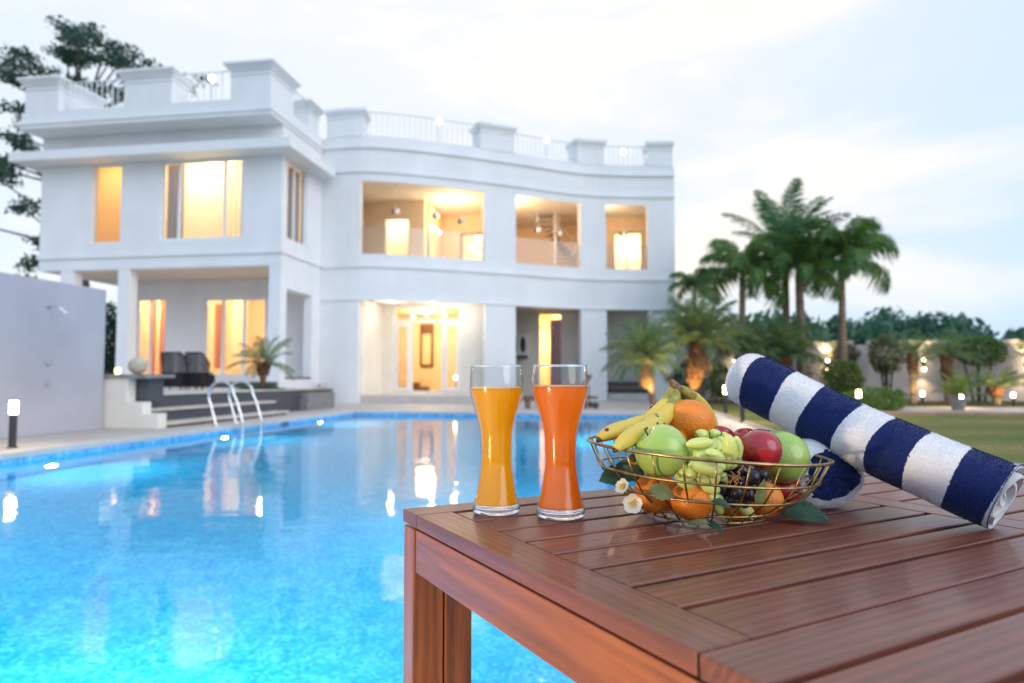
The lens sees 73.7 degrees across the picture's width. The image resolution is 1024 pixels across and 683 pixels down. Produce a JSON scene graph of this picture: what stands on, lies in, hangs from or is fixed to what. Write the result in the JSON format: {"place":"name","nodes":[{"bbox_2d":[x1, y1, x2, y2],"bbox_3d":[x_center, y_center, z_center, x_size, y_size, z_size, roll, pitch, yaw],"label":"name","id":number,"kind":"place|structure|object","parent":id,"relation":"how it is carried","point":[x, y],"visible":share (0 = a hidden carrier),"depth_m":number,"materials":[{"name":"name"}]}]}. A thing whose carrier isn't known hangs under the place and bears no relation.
{"place":"outdoors","nodes":[
{"label":"outdoors","id":0,"kind":"place"},
{"bbox_2d":[0,272,105,438],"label":"shower wall","id":1,"kind":"structure","parent":0,"point":[52,341],"depth_m":11.40,"materials":[{"name":"paint"}]},
{"bbox_2d":[0,415,674,682],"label":"pool water","id":2,"kind":"structure","parent":0,"point":[273,554],"depth_m":4.14,"materials":[{"name":"liquid"}]},
{"bbox_2d":[0,393,761,450],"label":"pool deck","id":3,"kind":"structure","parent":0,"point":[607,405],"depth_m":17.01,"materials":[{"name":"stone"}]},
{"bbox_2d":[6,399,18,447],"bbox_3d":[-6.683,1.095,9.145,0.130,0.652,0.130,0,-3,9],"label":"bollard lamp","id":4,"kind":"object","parent":3,"relation":"on","point":[13,418],"visible":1,"depth_m":9.11,"materials":[{"name":"metal"}]},
{"bbox_2d":[0,15,218,286],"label":"feathery tree","id":5,"kind":"object","parent":3,"relation":"on","point":[74,37],"visible":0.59,"depth_m":36.38,"materials":[{"name":"green plant"}]},
{"bbox_2d":[104,300,116,373],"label":"side tree","id":6,"kind":"object","parent":3,"relation":"on","point":[110,347],"visible":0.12,"depth_m":32.74,"materials":[{"name":"green plant"}]},
{"bbox_2d":[102,374,174,428],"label":"stair wall","id":7,"kind":"structure","parent":3,"relation":"on","point":[122,394],"depth_m":12.59,"materials":[{"name":"beige paint"}]},
{"bbox_2d":[128,357,147,373],"bbox_3d":[-7.116,0.461,12.986,0.336,0.336,0.336,0,-3,9],"label":"stone ball","id":8,"kind":"object","parent":7,"relation":"on","point":[137,365],"visible":0.94,"depth_m":12.88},
{"bbox_2d":[151,401,288,427],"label":"garden steps","id":9,"kind":"structure","parent":3,"relation":"on","point":[177,416],"depth_m":14.60,"materials":[{"name":"stone"}]},
{"bbox_2d":[135,382,332,411],"bbox_3d":[-12.593,1.599,19.915,13.000,0.800,12.380,0,-3,9],"label":"terrace base","id":10,"kind":"object","parent":3,"relation":"on","point":[288,400],"visible":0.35,"depth_m":17.39,"materials":[{"name":"stone"}]},
{"bbox_2d":[164,381,332,394],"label":"terrace paving","id":11,"kind":"structure","parent":10,"relation":"on","point":[174,391],"depth_m":17.12,"materials":[{"name":"stone"}]},
{"bbox_2d":[160,352,189,389],"bbox_3d":[-8.943,0.782,18.104,0.723,0.998,0.605,0,-3,2],"label":"wicker chair","id":12,"kind":"object","parent":11,"relation":"on","point":[168,359],"visible":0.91,"depth_m":17.88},
{"bbox_2d":[184,352,214,389],"bbox_3d":[-8.341,0.785,18.162,0.723,0.998,0.605,-1,-3,15],"label":"wicker chair","id":13,"kind":"object","parent":11,"relation":"on","point":[196,379],"visible":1,"depth_m":17.93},
{"bbox_2d":[237,385,284,389],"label":"planter groundcover","id":14,"kind":"object","parent":10,"relation":"on","point":[257,387],"visible":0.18,"depth_m":18.66,"materials":[{"name":"green plant"}]},
{"bbox_2d":[207,380,261,431],"bbox_3d":[-5.513,1.570,13.640,0.810,1.586,0.816,0,-3,9],"label":"pool ladder","id":15,"kind":"object","parent":3,"relation":"on","point":[230,402],"visible":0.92,"depth_m":13.36,"materials":[{"name":"metal"}]},
{"bbox_2d":[300,392,334,410],"bbox_3d":[-6.440,1.745,19.831,1.431,0.500,3.500,-2,-3,28],"label":"stone planter","id":16,"kind":"object","parent":3,"relation":"on","point":[316,401],"visible":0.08,"depth_m":20.11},
{"bbox_2d":[225,335,294,387],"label":"date palm","id":17,"kind":"object","parent":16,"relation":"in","point":[263,370],"visible":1,"depth_m":18.89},
{"bbox_2d":[317,384,325,387],"bbox_3d":[-6.908,1.892,24.728,0.320,0.730,0.330,0,-3,9],"label":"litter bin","id":18,"kind":"object","parent":3,"relation":"on","point":[321,385],"visible":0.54,"depth_m":24.61,"materials":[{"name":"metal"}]},
{"bbox_2d":[0,410,644,459],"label":"pool coping","id":19,"kind":"object","parent":3,"relation":"on","point":[30,451],"visible":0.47,"depth_m":12.01,"materials":[{"name":"stone"}]},
{"bbox_2d":[8,58,676,403],"bbox_3d":[-5.077,-3.010,30.245,28.104,11.110,13.407,2,-3,-27],"label":"villa","id":20,"kind":"object","parent":3,"relation":"on","point":[282,221],"visible":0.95,"depth_m":25.72,"materials":[{"name":"white paint"}]},
{"bbox_2d":[92,165,121,242],"bbox_3d":[-14.008,-4.742,23.798,1.120,2.720,0.220,0,-3,9],"label":"window","id":21,"kind":"structure","parent":20,"relation":"in","point":[110,176],"depth_m":23.92,"materials":[{"name":"clear glass"}]},
{"bbox_2d":[136,298,166,373],"bbox_3d":[-13.999,-0.129,26.718,1.270,3.080,0.314,0,-3,9],"label":"window","id":22,"kind":"structure","parent":20,"relation":"in","point":[153,302],"depth_m":26.77,"materials":[{"name":"clear glass"}]},
{"bbox_2d":[160,158,243,240],"bbox_3d":[-10.468,-4.791,23.264,3.040,2.760,0.285,0,-3,9],"label":"window","id":23,"kind":"structure","parent":20,"relation":"in","point":[206,208],"depth_m":23.36,"materials":[{"name":"clear glass"}]},
{"bbox_2d":[209,75,214,99],"bbox_3d":[-10.061,-8.147,22.872,0.200,1.580,0.200,0,-3,9],"label":"roof floodlight","id":24,"kind":"object","parent":20,"relation":"on","point":[212,78],"visible":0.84,"depth_m":22.87,"materials":[{"name":"white paint"}]},
{"bbox_2d":[203,296,287,377],"bbox_3d":[-10.112,-0.160,26.143,3.470,3.080,0.365,0,-3,9],"label":"terrace door","id":25,"kind":"structure","parent":20,"relation":"in","point":[239,304],"depth_m":26.25,"materials":[{"name":"clear glass"}]},
{"bbox_2d":[286,161,305,245],"bbox_3d":[-7.679,-4.764,23.765,0.300,2.720,1.550,0,-3,9],"label":"window","id":26,"kind":"structure","parent":20,"relation":"in","point":[293,176],"depth_m":23.99,"materials":[{"name":"white glass"}]},
{"bbox_2d":[392,189,398,213],"bbox_3d":[-4.562,-5.492,26.721,0.250,0.990,0.160,0,-3,9],"label":"pendant lamp","id":27,"kind":"object","parent":20,"relation":"hanging from","point":[395,210],"visible":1,"depth_m":26.68,"materials":[{"name":"white paint"}]},
{"bbox_2d":[385,218,408,254],"bbox_3d":[-4.795,-4.001,28.663,1.070,2.320,0.160,0,-3,9],"label":"balcony door","id":28,"kind":"structure","parent":20,"relation":"in","point":[396,230],"depth_m":28.76,"materials":[{"name":"white glass"}]},
{"bbox_2d":[413,383,428,390],"bbox_3d":[-4.289,2.111,31.713,0.800,0.400,0.500,0,-3,9],"label":"hall bench","id":29,"kind":"object","parent":20,"relation":"in","point":[416,387],"visible":0.64,"depth_m":31.48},
{"bbox_2d":[420,324,433,366],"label":"wall panel","id":30,"kind":"structure","parent":20,"relation":"attached to","point":[426,345],"depth_m":32.11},
{"bbox_2d":[392,305,461,393],"bbox_3d":[-3.413,0.329,27.523,2.880,3.530,0.110,0,-3,9],"label":"entrance door","id":31,"kind":"structure","parent":20,"relation":"in","point":[409,323],"depth_m":27.53,"materials":[{"name":"white wood"}]},
{"bbox_2d":[432,191,438,218],"bbox_3d":[-3.037,-5.427,27.089,0.250,1.080,0.160,0,-3,9],"label":"pendant lamp","id":32,"kind":"object","parent":20,"relation":"hanging from","point":[435,215],"visible":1,"depth_m":27.05,"materials":[{"name":"white paint"}]},
{"bbox_2d":[437,118,440,141],"bbox_3d":[-2.868,-7.951,26.712,0.200,1.600,0.200,0,-3,9],"label":"roof floodlight","id":33,"kind":"object","parent":20,"relation":"on","point":[438,121],"visible":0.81,"depth_m":26.70,"materials":[{"name":"white paint"}]},
{"bbox_2d":[447,197,458,200],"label":"ceiling lamp","id":34,"kind":"object","parent":20,"relation":"attached to","point":[452,199],"visible":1,"depth_m":28.17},
{"bbox_2d":[458,195,464,223],"bbox_3d":[-2.040,-5.352,27.640,0.250,1.170,0.160,0,-3,9],"label":"pendant lamp","id":35,"kind":"object","parent":20,"relation":"hanging from","point":[461,221],"visible":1,"depth_m":27.59,"materials":[{"name":"white paint"}]},
{"bbox_2d":[460,232,481,258],"bbox_3d":[-1.806,-3.836,31.074,1.100,2.250,0.070,0,-3,9],"label":"balcony door","id":36,"kind":"structure","parent":20,"relation":"in","point":[476,233],"depth_m":31.13,"materials":[{"name":"white glass"}]},
{"bbox_2d":[467,245,480,254],"bbox_3d":[-1.804,-4.356,32.586,0.095,0.250,1.530,-1,-3,18],"label":"wall tube lamp","id":37,"kind":"object","parent":20,"relation":"attached to","point":[473,249],"visible":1,"depth_m":32.48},
{"bbox_2d":[516,334,528,357],"bbox_3d":[0.263,0.203,30.294,0.900,1.020,0.490,0,-3,9],"label":"wall picture","id":38,"kind":"object","parent":20,"relation":"attached to","point":[522,345],"visible":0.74,"depth_m":30.07,"materials":[{"name":"white plastic"}]},
{"bbox_2d":[534,209,540,232],"bbox_3d":[1.070,-5.231,28.773,0.250,1.290,0.160,0,-3,9],"label":"pendant lamp","id":39,"kind":"object","parent":20,"relation":"hanging from","point":[537,230],"visible":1,"depth_m":28.73,"materials":[{"name":"white paint"}]},
{"bbox_2d":[539,314,561,384],"bbox_3d":[1.751,0.520,30.608,1.100,3.500,0.500,0,-3,9],"label":"recess window","id":40,"kind":"structure","parent":20,"relation":"in","point":[550,331],"depth_m":30.64,"materials":[{"name":"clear glass"}]},
{"bbox_2d":[556,205,561,235],"bbox_3d":[2.002,-5.187,29.234,0.250,1.330,0.160,0,-3,9],"label":"pendant lamp","id":41,"kind":"object","parent":20,"relation":"hanging from","point":[558,233],"visible":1,"depth_m":29.18,"materials":[{"name":"white paint"}]},
{"bbox_2d":[620,220,624,236],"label":"pendant lamp","id":42,"kind":"object","parent":20,"relation":"hanging from","point":[622,233],"visible":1,"depth_m":29.76,"materials":[{"name":"white paint"}]},
{"bbox_2d":[613,232,641,268],"bbox_3d":[5.351,-3.861,31.547,1.300,2.350,0.210,0,-3,9],"label":"balcony door","id":43,"kind":"structure","parent":20,"relation":"in","point":[627,249],"depth_m":31.64,"materials":[{"name":"glass"}]},
{"bbox_2d":[523,375,598,408],"bbox_3d":[1.486,1.533,20.931,2.220,1.040,0.740,0,-3,-7],"label":"sun lounger","id":44,"kind":"object","parent":3,"relation":"on","point":[594,405],"visible":0.4,"depth_m":20.74,"materials":[{"name":"brown wood"}]},
{"bbox_2d":[599,313,688,405],"bbox_3d":[4.112,0.574,21.387,2.627,3.041,2.794,0,-3,-3],"label":"date palm","id":45,"kind":"object","parent":3,"relation":"on","point":[642,342],"visible":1,"depth_m":21.11,"materials":[{"name":"plant"}]},
{"bbox_2d":[403,462,1023,682],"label":"garden table","id":46,"kind":"object","parent":3,"relation":"on","point":[876,580],"visible":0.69,"depth_m":0.66,"materials":[{"name":"brown wood"}]},
{"bbox_2d":[469,365,523,515],"bbox_3d":[-0.022,0.138,0.969,0.077,0.208,0.077,0,-3,9],"label":"juice glass","id":47,"kind":"object","parent":46,"relation":"on","point":[496,408],"visible":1,"depth_m":0.95,"materials":[{"name":"orange"}]},
{"bbox_2d":[532,364,587,520],"bbox_3d":[0.067,0.136,0.940,0.077,0.208,0.077,0,-3,9],"label":"juice glass","id":48,"kind":"object","parent":46,"relation":"on","point":[560,407],"visible":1,"depth_m":0.92,"materials":[{"name":"clear"}]},
{"bbox_2d":[586,435,833,524],"bbox_3d":[0.272,0.188,0.961,0.332,0.102,0.332,0,-3,9],"label":"fruit basket","id":49,"kind":"object","parent":46,"relation":"on","point":[811,488],"visible":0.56,"depth_m":0.85,"materials":[{"name":"gold metal"}]},
{"bbox_2d":[599,465,622,484],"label":"leaf","id":50,"kind":"object","parent":49,"relation":"in","point":[609,477],"visible":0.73,"depth_m":0.93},
{"bbox_2d":[615,478,628,492],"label":"white flower","id":51,"kind":"object","parent":49,"relation":"in","point":[620,484],"visible":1,"depth_m":0.88,"materials":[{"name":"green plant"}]},
{"bbox_2d":[616,459,643,481],"bbox_3d":[0.162,0.175,0.932,0.042,0.032,0.014,-1,-3,16],"label":"leaf","id":52,"kind":"object","parent":49,"relation":"in","point":[622,465],"visible":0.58,"depth_m":0.93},
{"bbox_2d":[623,493,642,513],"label":"white flower","id":53,"kind":"object","parent":49,"relation":"in","point":[630,499],"visible":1,"depth_m":0.87,"materials":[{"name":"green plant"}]},
{"bbox_2d":[634,474,676,513],"bbox_3d":[0.194,0.203,0.917,0.060,0.054,0.060,0,-3,9],"label":"orange","id":54,"kind":"object","parent":49,"relation":"in","point":[656,506],"visible":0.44,"depth_m":0.90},
{"bbox_2d":[596,376,717,464],"bbox_3d":[0.203,0.109,0.980,0.073,0.120,0.287,-3,-4,42],"label":"banana bunch","id":55,"kind":"object","parent":49,"relation":"in","point":[626,433],"visible":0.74,"depth_m":0.94,"materials":[{"name":"food"}]},
{"bbox_2d":[634,424,688,477],"bbox_3d":[0.192,0.140,0.875,0.068,0.068,0.069,0,-3,9],"label":"apple","id":56,"kind":"object","parent":49,"relation":"in","point":[664,438],"visible":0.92,"depth_m":0.85,"materials":[{"name":"food"}]},
{"bbox_2d":[649,482,674,500],"bbox_3d":[0.187,0.185,0.845,0.032,0.022,0.008,0,-3,2],"label":"leaf","id":57,"kind":"object","parent":49,"relation":"in","point":[661,491],"visible":1,"depth_m":0.84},
{"bbox_2d":[668,399,714,440],"bbox_3d":[0.255,0.115,0.980,0.070,0.063,0.070,0,-3,9],"label":"orange","id":58,"kind":"object","parent":49,"relation":"in","point":[690,417],"visible":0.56,"depth_m":0.95,"materials":[{"name":"food"}]},
{"bbox_2d":[670,485,712,519],"bbox_3d":[0.229,0.203,0.871,0.054,0.049,0.054,0,-3,9],"label":"orange","id":59,"kind":"object","parent":49,"relation":"in","point":[688,511],"visible":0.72,"depth_m":0.85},
{"bbox_2d":[688,519,708,525],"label":"leaf","id":60,"kind":"object","parent":49,"relation":"in","point":[695,522],"visible":1,"depth_m":0.84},
{"bbox_2d":[674,429,754,515],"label":"green grapes","id":61,"kind":"object","parent":49,"relation":"in","point":[714,444],"visible":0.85,"depth_m":0.85,"materials":[{"name":"food"}]},
{"bbox_2d":[707,521,723,531],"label":"leaf","id":62,"kind":"object","parent":49,"relation":"in","point":[714,525],"visible":1,"depth_m":0.85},
{"bbox_2d":[711,498,730,508],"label":"leaf","id":63,"kind":"object","parent":49,"relation":"in","point":[721,502],"visible":1,"depth_m":0.81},
{"bbox_2d":[714,426,735,437],"bbox_3d":[0.319,0.153,1.047,0.051,0.048,0.051,0,-3,9],"label":"apple","id":64,"kind":"object","parent":49,"relation":"in","point":[725,429],"visible":0.22,"depth_m":1.04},
{"bbox_2d":[722,500,744,520],"bbox_3d":[0.293,0.219,0.904,0.040,0.036,0.040,0,-3,9],"label":"orange","id":65,"kind":"object","parent":49,"relation":"in","point":[728,512],"visible":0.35,"depth_m":0.89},
{"bbox_2d":[734,428,752,438],"bbox_3d":[0.360,0.156,1.055,0.047,0.044,0.047,0,-3,9],"label":"apple","id":66,"kind":"object","parent":49,"relation":"in","point":[740,433],"visible":0.27,"depth_m":1.05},
{"bbox_2d":[719,465,768,508],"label":"black grapes","id":67,"kind":"object","parent":49,"relation":"in","point":[737,475],"visible":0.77,"depth_m":0.86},
{"bbox_2d":[754,479,766,504],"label":"leaf","id":68,"kind":"object","parent":49,"relation":"in","point":[760,497],"visible":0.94,"depth_m":0.83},
{"bbox_2d":[741,430,782,469],"bbox_3d":[0.328,0.143,0.901,0.055,0.053,0.054,0,-3,9],"label":"apple","id":69,"kind":"object","parent":49,"relation":"in","point":[765,446],"visible":0.81,"depth_m":0.88,"materials":[{"name":"food"}]},
{"bbox_2d":[751,482,783,516],"bbox_3d":[0.334,0.209,0.905,0.050,0.045,0.050,0,-3,9],"label":"orange","id":70,"kind":"object","parent":49,"relation":"in","point":[776,496],"visible":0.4,"depth_m":0.89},
{"bbox_2d":[769,480,802,502],"bbox_3d":[0.393,0.214,0.981,0.048,0.045,0.048,0,-3,9],"label":"apple","id":71,"kind":"object","parent":49,"relation":"in","point":[785,493],"visible":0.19,"depth_m":0.96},
{"bbox_2d":[767,431,810,483],"bbox_3d":[0.385,0.165,0.971,0.074,0.074,0.073,0,-3,9],"label":"apple","id":72,"kind":"object","parent":49,"relation":"in","point":[796,449],"visible":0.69,"depth_m":0.94,"materials":[{"name":"food"}]},
{"bbox_2d":[738,429,864,508],"bbox_3d":[0.442,0.198,1.079,0.136,0.109,0.226,1,-3,-11],"label":"striped towel","id":73,"kind":"object","parent":46,"relation":"on","point":[842,482],"visible":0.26,"depth_m":0.98,"materials":[{"name":"fabric"}]},
{"bbox_2d":[781,501,831,522],"bbox_3d":[0.385,0.224,0.899,0.047,0.024,0.044,1,-3,-21],"label":"leaf","id":74,"kind":"object","parent":46,"relation":"on","point":[807,511],"visible":0.93,"depth_m":0.90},
{"bbox_2d":[725,353,1023,529],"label":"striped towel","id":75,"kind":"object","parent":46,"relation":"on","point":[978,487],"visible":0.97,"depth_m":0.93,"materials":[{"name":"fabric"}]},
{"bbox_2d":[740,406,744,422],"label":"bollard lamp","id":76,"kind":"object","parent":3,"relation":"on","point":[742,414],"visible":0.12,"depth_m":14.29,"materials":[{"name":"metal"}]},
{"bbox_2d":[0,0,1023,353],"label":"sky","id":77,"kind":"structure","parent":0,"point":[909,114],"materials":[{"name":"white"}]},
{"bbox_2d":[708,403,1023,462],"bbox_3d":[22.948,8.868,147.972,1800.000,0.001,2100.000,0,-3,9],"label":"lawn ground","id":78,"kind":"structure","parent":0,"point":[733,408],"depth_m":12.87,"materials":[{"name":"green plant"}]},
{"bbox_2d":[669,358,707,399],"bbox_3d":[6.548,1.472,25.365,1.446,1.861,1.370,0,-3,9],"label":"shade bush","id":79,"kind":"object","parent":78,"relation":"on","point":[677,376],"visible":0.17,"depth_m":25.27,"materials":[{"name":"green plant"}]},
{"bbox_2d":[704,361,728,404],"bbox_3d":[7.261,1.434,23.720,1.040,1.538,1.023,1,-3,-19],"label":"shade bush","id":80,"kind":"object","parent":78,"relation":"on","point":[713,378],"visible":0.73,"depth_m":23.62,"materials":[{"name":"green plant"}]},
{"bbox_2d":[723,385,727,413],"bbox_3d":[5.568,1.508,17.803,0.130,0.756,0.130,0,-3,9],"label":"bollard lamp","id":81,"kind":"object","parent":78,"relation":"on","point":[725,401],"visible":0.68,"depth_m":17.77,"materials":[{"name":"metal"}]},
{"bbox_2d":[706,311,781,403],"bbox_3d":[8.247,0.605,24.767,2.874,3.316,2.936,3,-4,-45],"label":"date palm","id":82,"kind":"object","parent":78,"relation":"on","point":[749,340],"visible":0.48,"depth_m":24.39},
{"bbox_2d":[713,410,774,430],"bbox_3d":[3.999,1.392,8.679,0.090,0.050,30.500,0,-3,9],"label":"lawn edging","id":83,"kind":"object","parent":78,"relation":"on","point":[745,422],"depth_m":14.11,"materials":[{"name":"stone"}]},
{"bbox_2d":[819,359,865,395],"bbox_3d":[10.919,1.359,22.649,1.401,1.572,1.374,0,-3,9],"label":"topiary bush","id":84,"kind":"object","parent":78,"relation":"on","point":[854,372],"visible":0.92,"depth_m":22.29,"materials":[{"name":"green plant"}]},
{"bbox_2d":[676,306,1023,361],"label":"distant wood","id":85,"kind":"object","parent":78,"relation":"on","point":[880,323],"visible":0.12,"depth_m":61.47,"materials":[{"name":"plant"}]},
{"bbox_2d":[677,339,1023,400],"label":"boundary wall","id":86,"kind":"structure","parent":78,"relation":"on","point":[927,378],"depth_m":27.27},
{"bbox_2d":[807,351,818,377],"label":"creeper","id":87,"kind":"object","parent":86,"relation":"attached to","point":[809,373],"visible":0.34,"depth_m":27.57,"materials":[{"name":"green plant"}]},
{"bbox_2d":[827,343,860,362],"bbox_3d":[13.377,1.201,27.470,1.327,2.406,0.561,0,-3,9],"label":"creeper","id":88,"kind":"object","parent":86,"relation":"attached to","point":[854,355],"visible":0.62,"depth_m":27.41,"materials":[{"name":"green plant"}]},
{"bbox_2d":[683,399,1023,403],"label":"planting bed","id":89,"kind":"object","parent":78,"relation":"on","point":[731,401],"visible":0.2,"depth_m":26.02,"materials":[{"name":"soil"}]},
{"bbox_2d":[667,267,720,336],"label":"tall palm","id":90,"kind":"object","parent":89,"relation":"on","point":[685,283],"visible":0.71,"depth_m":26.46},
{"bbox_2d":[650,288,761,394],"bbox_3d":[6.254,0.201,23.286,3.663,4.006,3.642,2,-4,-37],"label":"date palm","id":91,"kind":"object","parent":89,"relation":"on","point":[698,322],"visible":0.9,"depth_m":23.00,"materials":[{"name":"plant"}]},
{"bbox_2d":[691,231,787,350],"bbox_3d":[8.900,-0.907,26.079,3.853,6.474,3.414,2,-3,-28],"label":"tall palm","id":92,"kind":"object","parent":89,"relation":"on","point":[746,264],"visible":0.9,"depth_m":25.89,"materials":[{"name":"plant"}]},
{"bbox_2d":[721,178,850,363],"bbox_3d":[10.772,-1.899,26.608,4.796,8.507,4.886,0,-3,9],"label":"coconut palm","id":93,"kind":"object","parent":89,"relation":"on","point":[792,221],"visible":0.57,"depth_m":26.48,"materials":[{"name":"plant"}]},
{"bbox_2d":[743,314,838,368],"bbox_3d":[9.933,0.635,25.017,3.260,3.279,3.192,1,-3,-18],"label":"date palm","id":94,"kind":"object","parent":89,"relation":"on","point":[786,348],"visible":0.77,"depth_m":24.60,"materials":[{"name":"plant"}]},
{"bbox_2d":[753,228,850,376],"bbox_3d":[10.804,-0.938,25.889,3.515,6.512,3.443,0,-3,9],"label":"tall palm","id":95,"kind":"object","parent":89,"relation":"on","point":[785,255],"visible":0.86,"depth_m":25.42,"materials":[{"name":"plant"}]},
{"bbox_2d":[788,214,900,382],"bbox_3d":[12.266,-1.180,25.307,3.938,6.934,4.132,-2,-4,34],"label":"tall palm","id":96,"kind":"object","parent":89,"relation":"on","point":[858,243],"visible":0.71,"depth_m":25.09,"materials":[{"name":"plant"}]},
{"bbox_2d":[867,332,905,399],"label":"hedge tree","id":97,"kind":"object","parent":89,"relation":"on","point":[885,368],"visible":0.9,"depth_m":26.27,"materials":[{"name":"green plant"}]},
{"bbox_2d":[948,336,1009,401],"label":"hedge tree","id":98,"kind":"object","parent":89,"relation":"on","point":[995,349],"visible":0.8,"depth_m":25.63,"materials":[{"name":"green plant"}]},
{"bbox_2d":[1014,337,1023,354],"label":"hedge tree","id":99,"kind":"object","parent":89,"relation":"on","point":[1021,347],"visible":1,"depth_m":25.61,"materials":[{"name":"green plant"}]},
{"bbox_2d":[856,389,860,401],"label":"bollard lamp","id":100,"kind":"object","parent":78,"relation":"on","point":[858,393],"visible":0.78,"depth_m":16.95,"materials":[{"name":"metal"}]},
{"bbox_2d":[842,386,911,410],"bbox_3d":[9.954,1.632,18.864,1.958,0.842,1.447,0,-3,9],"label":"bush","id":101,"kind":"object","parent":78,"relation":"on","point":[888,405],"visible":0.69,"depth_m":18.50,"materials":[{"name":"green plant"}]},
{"bbox_2d":[883,330,946,403],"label":"date palm","id":102,"kind":"object","parent":78,"relation":"on","point":[913,359],"visible":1,"depth_m":23.25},
{"bbox_2d":[921,391,923,404],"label":"bollard lamp","id":103,"kind":"object","parent":78,"relation":"on","point":[922,397],"visible":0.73,"depth_m":22.35,"materials":[{"name":"metal"}]},
{"bbox_2d":[920,330,985,403],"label":"date palm","id":104,"kind":"object","parent":78,"relation":"on","point":[946,362],"visible":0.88,"depth_m":23.62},
{"bbox_2d":[966,366,1023,405],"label":"date palm","id":105,"kind":"object","parent":78,"relation":"on","point":[995,392],"visible":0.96,"depth_m":21.88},
{"bbox_2d":[1011,392,1014,405],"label":"bollard lamp","id":106,"kind":"object","parent":78,"relation":"on","point":[1013,397],"visible":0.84,"depth_m":21.35,"materials":[{"name":"metal"}]},
{"bbox_2d":[865,402,1023,406],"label":"bed grass","id":107,"kind":"structure","parent":0,"point":[987,404],"depth_m":22.12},
{"bbox_2d":[881,407,1023,412],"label":"garden path","id":108,"kind":"structure","parent":0,"point":[946,409],"depth_m":19.28,"materials":[{"name":"stone"}]},
{"bbox_2d":[885,406,1023,415],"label":"path kerb","id":109,"kind":"structure","parent":108,"relation":"on","point":[960,413],"depth_m":17.23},
{"bbox_2d":[932,370,989,410],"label":"potted palm","id":110,"kind":"object","parent":108,"relation":"on","point":[958,404],"visible":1,"depth_m":18.63,"materials":[{"name":"green plant"}]},
{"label":"pool basin","id":111,"kind":"structure","parent":0,"visible":0},
{"bbox_2d":[0,413,634,463],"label":"pool waterline band","id":112,"kind":"object","parent":111,"relation":"attached to","point":[13,460],"visible":0.27,"depth_m":12.28,"materials":[{"name":"tile"}]}
]}

